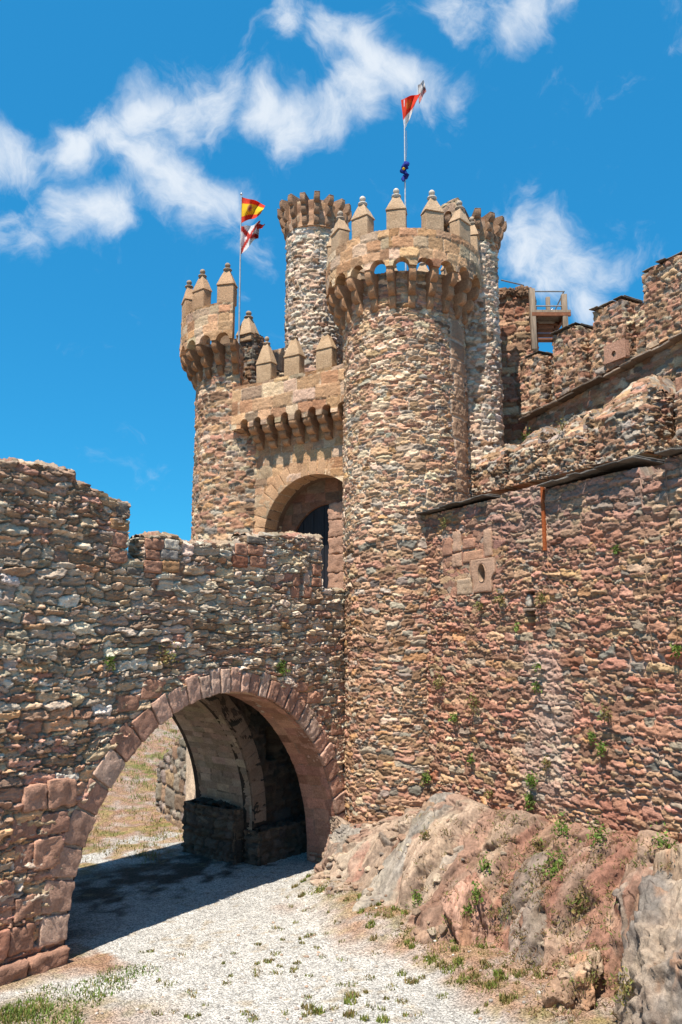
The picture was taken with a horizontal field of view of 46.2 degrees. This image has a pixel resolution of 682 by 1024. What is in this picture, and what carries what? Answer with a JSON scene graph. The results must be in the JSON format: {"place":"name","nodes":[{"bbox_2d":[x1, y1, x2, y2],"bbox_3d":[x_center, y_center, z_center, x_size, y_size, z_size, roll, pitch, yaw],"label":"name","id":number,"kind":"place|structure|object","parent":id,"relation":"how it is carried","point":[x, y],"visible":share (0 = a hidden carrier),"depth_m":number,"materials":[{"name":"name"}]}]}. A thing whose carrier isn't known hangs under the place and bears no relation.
{"place":"outdoors","nodes":[
{"label":"outdoors","id":0,"kind":"place"},
{"bbox_2d":[0,721,556,1023],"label":"grass","id":1,"kind":"structure","parent":0,"point":[21,1013],"depth_m":11.95,"materials":[{"name":"green plant"}]},
{"bbox_2d":[0,717,617,1023],"bbox_3d":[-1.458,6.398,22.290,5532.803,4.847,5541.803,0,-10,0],"label":"ground","id":2,"kind":"structure","parent":0,"point":[123,911],"depth_m":13.33,"materials":[{"name":"beige gravel"}]},
{"bbox_2d":[0,531,345,985],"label":"stone bridge","id":3,"kind":"structure","parent":2,"relation":"on","point":[239,616],"depth_m":15.38,"materials":[{"name":"stone"}]},
{"bbox_2d":[0,457,130,575],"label":"ruined wall","id":4,"kind":"structure","parent":3,"relation":"on","point":[53,516],"depth_m":13.65,"materials":[{"name":"stone"}]},
{"bbox_2d":[102,654,115,670],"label":"wall plant","id":5,"kind":"object","parent":3,"relation":"attached to","point":[111,661],"depth_m":14.08,"materials":[{"name":"green plant"}]},
{"bbox_2d":[155,641,183,667],"bbox_3d":[-3.255,2.764,14.983,0.365,0.691,0.600,-4,-10,22],"label":"wall plant","id":6,"kind":"object","parent":3,"relation":"attached to","point":[167,657],"depth_m":15.04,"materials":[{"name":"green plant"}]},
{"bbox_2d":[274,659,289,676],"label":"wall plant","id":7,"kind":"object","parent":3,"relation":"attached to","point":[281,665],"depth_m":17.51,"materials":[{"name":"green plant"}]},
{"bbox_2d":[231,326,344,588],"bbox_3d":[-0.011,-1.663,22.728,4.908,9.025,3.893,-6,-11,31],"label":"gatehouse","id":8,"kind":"object","parent":3,"relation":"on","point":[292,418],"visible":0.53,"depth_m":21.81,"materials":[{"name":"stone"}]},
{"bbox_2d":[297,504,331,587],"bbox_3d":[-0.288,1.134,21.798,2.400,3.200,0.080,-6,-11,31],"label":"door","id":9,"kind":"structure","parent":8,"relation":"in","point":[316,522],"depth_m":22.04,"materials":[{"name":"black wood"}]},
{"bbox_2d":[155,737,195,831],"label":"retaining wall","id":10,"kind":"structure","parent":2,"relation":"on","point":[170,790],"depth_m":23.02,"materials":[{"name":"beige stone"}]},
{"bbox_2d":[179,263,284,800],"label":"round tower","id":11,"kind":"structure","parent":2,"relation":"on","point":[220,366],"depth_m":22.79,"materials":[{"name":"stone"}]},
{"bbox_2d":[238,193,264,342],"bbox_3d":[-2.779,-7.045,24.764,0.813,6.116,0.655,0,-10,0],"label":"flagpole","id":12,"kind":"object","parent":11,"relation":"attached to","point":[250,209],"visible":1,"depth_m":25.05,"materials":[{"name":"metal"}]},
{"bbox_2d":[277,191,351,371],"bbox_3d":[-0.818,-4.266,24.041,2.324,10.396,2.332,0,-10,0],"label":"slender turret","id":13,"kind":"object","parent":11,"relation":"attached to","point":[307,224],"visible":0.41,"depth_m":23.81,"materials":[{"name":"stone"}]},
{"bbox_2d":[322,800,434,858],"bbox_3d":[1.338,7.160,16.593,1.549,2.473,5.107,9,-13,-44],"label":"rock outcrop","id":14,"kind":"object","parent":2,"relation":"on","point":[384,839],"visible":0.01,"depth_m":16.44,"materials":[{"name":"brown stone"}]},
{"bbox_2d":[325,188,481,824],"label":"round tower","id":15,"kind":"structure","parent":2,"relation":"on","point":[405,458],"depth_m":19.18,"materials":[{"name":"stone"}]},
{"bbox_2d":[400,80,425,270],"bbox_3d":[2.130,-9.142,23.359,0.816,7.987,0.540,0,-10,0],"label":"flagpole","id":16,"kind":"object","parent":15,"relation":"attached to","point":[408,103],"visible":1,"depth_m":23.77,"materials":[{"name":"metal"}]},
{"bbox_2d":[441,197,506,497],"bbox_3d":[3.534,-2.890,21.023,1.938,10.680,1.939,0,-10,0],"label":"slender turret","id":17,"kind":"object","parent":15,"relation":"attached to","point":[485,389],"visible":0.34,"depth_m":20.65,"materials":[{"name":"stone"}]},
{"bbox_2d":[310,792,679,997],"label":"rock slope","id":18,"kind":"structure","parent":2,"relation":"on","point":[357,848],"depth_m":13.87,"materials":[{"name":"brown stone"}]},
{"bbox_2d":[94,819,619,1021],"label":"loose stones","id":19,"kind":"object","parent":18,"relation":"on","point":[443,928],"visible":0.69,"depth_m":13.37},
{"bbox_2d":[411,889,422,905],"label":"wall plant","id":20,"kind":"object","parent":18,"relation":"on","point":[414,896],"depth_m":14.36,"materials":[{"name":"green plant"}]},
{"bbox_2d":[419,825,430,843],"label":"wall plant","id":21,"kind":"object","parent":18,"relation":"on","point":[426,833],"depth_m":15.25,"materials":[{"name":"green plant"}]},
{"bbox_2d":[441,871,499,945],"bbox_3d":[2.221,6.843,13.486,1.100,1.458,1.158,0,-10,0],"label":"boulder","id":22,"kind":"object","parent":18,"relation":"on","point":[466,933],"visible":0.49,"depth_m":13.14,"materials":[{"name":"brown stone"}]},
{"bbox_2d":[460,899,473,919],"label":"wall plant","id":23,"kind":"object","parent":22,"relation":"on","point":[469,907],"depth_m":13.06,"materials":[{"name":"green plant"}]},
{"bbox_2d":[469,851,491,876],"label":"wall plant","id":24,"kind":"object","parent":18,"relation":"on","point":[484,866],"depth_m":13.88,"materials":[{"name":"green plant"}]},
{"bbox_2d":[393,806,678,1023],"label":"dry weeds","id":25,"kind":"object","parent":18,"relation":"on","point":[557,913],"visible":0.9,"depth_m":12.33,"materials":[{"name":"beige plant"}]},
{"bbox_2d":[531,834,546,852],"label":"wall plant","id":26,"kind":"object","parent":18,"relation":"on","point":[538,842],"depth_m":13.98,"materials":[{"name":"green plant"}]},
{"bbox_2d":[416,447,681,843],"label":"curtain wall","id":27,"kind":"structure","parent":18,"relation":"on","point":[601,624],"depth_m":14.54,"materials":[{"name":"stone"}]},
{"bbox_2d":[419,770,431,786],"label":"wall plant","id":28,"kind":"object","parent":27,"relation":"attached to","point":[427,777],"depth_m":17.61,"materials":[{"name":"green plant"}]},
{"bbox_2d":[433,669,445,695],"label":"wall plant","id":29,"kind":"object","parent":27,"relation":"attached to","point":[437,683],"depth_m":17.50,"materials":[{"name":"green plant"}]},
{"bbox_2d":[438,514,446,528],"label":"wall plant","id":30,"kind":"object","parent":27,"relation":"attached to","point":[444,523],"depth_m":17.91,"materials":[{"name":"green plant"}]},
{"bbox_2d":[448,710,456,723],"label":"wall plant","id":31,"kind":"object","parent":27,"relation":"attached to","point":[453,716],"depth_m":17.04,"materials":[{"name":"green plant"}]},
{"bbox_2d":[466,753,474,764],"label":"wall plant","id":32,"kind":"object","parent":27,"relation":"attached to","point":[470,760],"depth_m":16.44,"materials":[{"name":"green plant"}]},
{"bbox_2d":[464,688,479,716],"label":"wall plant","id":33,"kind":"object","parent":27,"relation":"attached to","point":[475,701],"depth_m":16.48,"materials":[{"name":"green plant"}]},
{"bbox_2d":[473,601,482,613],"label":"wall plant","id":34,"kind":"object","parent":27,"relation":"attached to","point":[481,605],"depth_m":16.60,"materials":[{"name":"green plant"}]},
{"bbox_2d":[483,787,493,798],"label":"wall plant","id":35,"kind":"object","parent":27,"relation":"attached to","point":[489,793],"depth_m":15.84,"materials":[{"name":"green plant"}]},
{"bbox_2d":[494,589,505,606],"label":"wall plant","id":36,"kind":"object","parent":27,"relation":"attached to","point":[501,599],"depth_m":16.05,"materials":[{"name":"green plant"}]},
{"bbox_2d":[513,621,520,632],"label":"wall plant","id":37,"kind":"object","parent":27,"relation":"attached to","point":[516,627],"depth_m":15.57,"materials":[{"name":"green plant"}]},
{"bbox_2d":[521,791,534,811],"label":"wall plant","id":38,"kind":"object","parent":27,"relation":"attached to","point":[528,797],"depth_m":14.88,"materials":[{"name":"green plant"}]},
{"bbox_2d":[524,770,538,789],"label":"wall plant","id":39,"kind":"object","parent":27,"relation":"attached to","point":[530,779],"depth_m":14.84,"materials":[{"name":"green plant"}]},
{"bbox_2d":[531,679,541,694],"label":"wall plant","id":40,"kind":"object","parent":27,"relation":"attached to","point":[534,685],"depth_m":15.02,"materials":[{"name":"green plant"}]},
{"bbox_2d":[532,662,540,674],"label":"wall plant","id":41,"kind":"object","parent":27,"relation":"attached to","point":[538,665],"depth_m":14.95,"materials":[{"name":"green plant"}]},
{"bbox_2d":[534,590,547,607],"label":"wall plant","id":42,"kind":"object","parent":27,"relation":"attached to","point":[541,596],"depth_m":15.10,"materials":[{"name":"green plant"}]},
{"bbox_2d":[537,755,550,772],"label":"wall plant","id":43,"kind":"object","parent":27,"relation":"attached to","point":[547,763],"depth_m":14.64,"materials":[{"name":"green plant"}]},
{"bbox_2d":[470,374,681,496],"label":"wall","id":44,"kind":"structure","parent":27,"relation":"on","point":[642,417],"depth_m":16.76,"materials":[{"name":"stone"}]},
{"bbox_2d":[555,416,566,434],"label":"wall plant","id":45,"kind":"object","parent":44,"relation":"on","point":[561,427],"depth_m":17.55,"materials":[{"name":"green plant"}]},
{"bbox_2d":[519,251,681,434],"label":"wall","id":46,"kind":"structure","parent":44,"relation":"attached to","point":[619,346],"depth_m":18.91,"materials":[{"name":"stone"}]},
{"bbox_2d":[587,730,596,744],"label":"wall plant","id":47,"kind":"object","parent":27,"relation":"attached to","point":[591,735],"depth_m":13.80,"materials":[{"name":"green plant"}]},
{"bbox_2d":[594,740,607,756],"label":"wall plant","id":48,"kind":"object","parent":27,"relation":"attached to","point":[601,749],"depth_m":13.53,"materials":[{"name":"green plant"}]},
{"bbox_2d":[595,702,612,722],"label":"wall plant","id":49,"kind":"object","parent":27,"relation":"attached to","point":[605,714],"depth_m":13.51,"materials":[{"name":"green plant"}]},
{"bbox_2d":[610,544,621,554],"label":"wall plant","id":50,"kind":"object","parent":27,"relation":"attached to","point":[615,549],"depth_m":13.69,"materials":[{"name":"green plant"}]},
{"bbox_2d":[670,642,681,658],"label":"wall plant","id":51,"kind":"object","parent":27,"relation":"attached to","point":[675,648],"depth_m":12.43,"materials":[{"name":"green plant"}]},
{"bbox_2d":[533,839,571,881],"bbox_3d":[3.438,5.834,12.994,0.441,0.902,0.826,5,-11,-28],"label":"wall plant","id":52,"kind":"object","parent":18,"relation":"on","point":[554,866],"depth_m":13.05,"materials":[{"name":"green plant"}]},
{"bbox_2d":[546,1003,570,1016],"bbox_3d":[2.998,6.773,10.694,0.551,0.410,0.793,4,-10,-23],"label":"boulder","id":53,"kind":"object","parent":18,"relation":"on","point":[558,1006],"visible":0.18,"depth_m":10.61,"materials":[{"name":"beige stone"}]},
{"bbox_2d":[541,977,595,1010],"bbox_3d":[3.090,6.503,10.868,0.706,0.428,0.630,-3,-10,15],"label":"boulder","id":54,"kind":"object","parent":53,"relation":"on","point":[587,1001],"visible":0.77,"depth_m":10.67,"materials":[{"name":"beige stone"}]},
{"bbox_2d":[557,947,603,987],"bbox_3d":[3.296,6.258,11.023,0.627,0.376,0.803,-3,-10,19],"label":"boulder","id":55,"kind":"object","parent":54,"relation":"on","point":[582,969],"visible":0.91,"depth_m":10.93,"materials":[{"name":"brown stone"}]},
{"bbox_2d":[550,812,572,839],"bbox_3d":[3.723,5.376,13.603,0.271,0.532,0.493,7,-12,-36],"label":"wall plant","id":56,"kind":"object","parent":18,"relation":"on","point":[565,828],"depth_m":13.62,"materials":[{"name":"green plant"}]},
{"bbox_2d":[568,885,586,916],"bbox_3d":[3.587,5.991,12.231,0.309,0.572,0.454,5,-11,-29],"label":"wall plant","id":57,"kind":"object","parent":18,"relation":"on","point":[578,910],"depth_m":12.22,"materials":[{"name":"green plant"}]},
{"bbox_2d":[579,814,609,856],"bbox_3d":[4.108,5.222,12.878,0.337,0.604,0.567,4,-11,-25],"label":"wall plant","id":58,"kind":"object","parent":18,"relation":"on","point":[597,835],"depth_m":12.91,"materials":[{"name":"green plant"}]},
{"bbox_2d":[612,870,681,1023],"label":"boulder","id":59,"kind":"object","parent":18,"relation":"on","point":[651,935],"visible":0.96,"depth_m":9.66,"materials":[{"name":"grey stone"}]},
{"bbox_2d":[608,959,633,1014],"bbox_3d":[3.445,5.867,9.814,0.275,0.669,0.508,6,-11,-31],"label":"wall plant","id":60,"kind":"object","parent":59,"relation":"on","point":[625,988],"depth_m":9.86,"materials":[{"name":"green plant"}]},
{"bbox_2d":[645,822,676,854],"bbox_3d":[4.748,5.011,12.008,0.400,0.708,0.699,5,-11,-28],"label":"wall plant","id":61,"kind":"object","parent":18,"relation":"on","point":[668,845],"depth_m":12.01,"materials":[{"name":"green plant"}]},
{"bbox_2d":[651,843,681,880],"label":"boulder","id":62,"kind":"object","parent":18,"relation":"on","point":[676,866],"visible":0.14,"depth_m":10.67,"materials":[{"name":"brown stone"}]},
{"bbox_2d":[0,0,681,549],"label":"sky","id":63,"kind":"structure","parent":0,"point":[133,133],"materials":[{"name":"blue"}]},
{"bbox_2d":[462,881,484,909],"bbox_3d":[2.183,6.297,13.146,0.395,0.442,0.423,-4,-10,20],"label":"wall plant","id":64,"kind":"object","parent":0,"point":[478,893],"depth_m":13.14,"materials":[{"name":"green plant"}]},
{"bbox_2d":[498,285,538,444],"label":"stone wall","id":65,"kind":"structure","parent":0,"point":[514,323],"depth_m":22.90,"materials":[{"name":"brown stone"}]},
{"bbox_2d":[501,279,570,350],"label":"viewing platform","id":66,"kind":"structure","parent":65,"relation":"on","point":[549,320],"depth_m":22.66,"materials":[{"name":"wood"}]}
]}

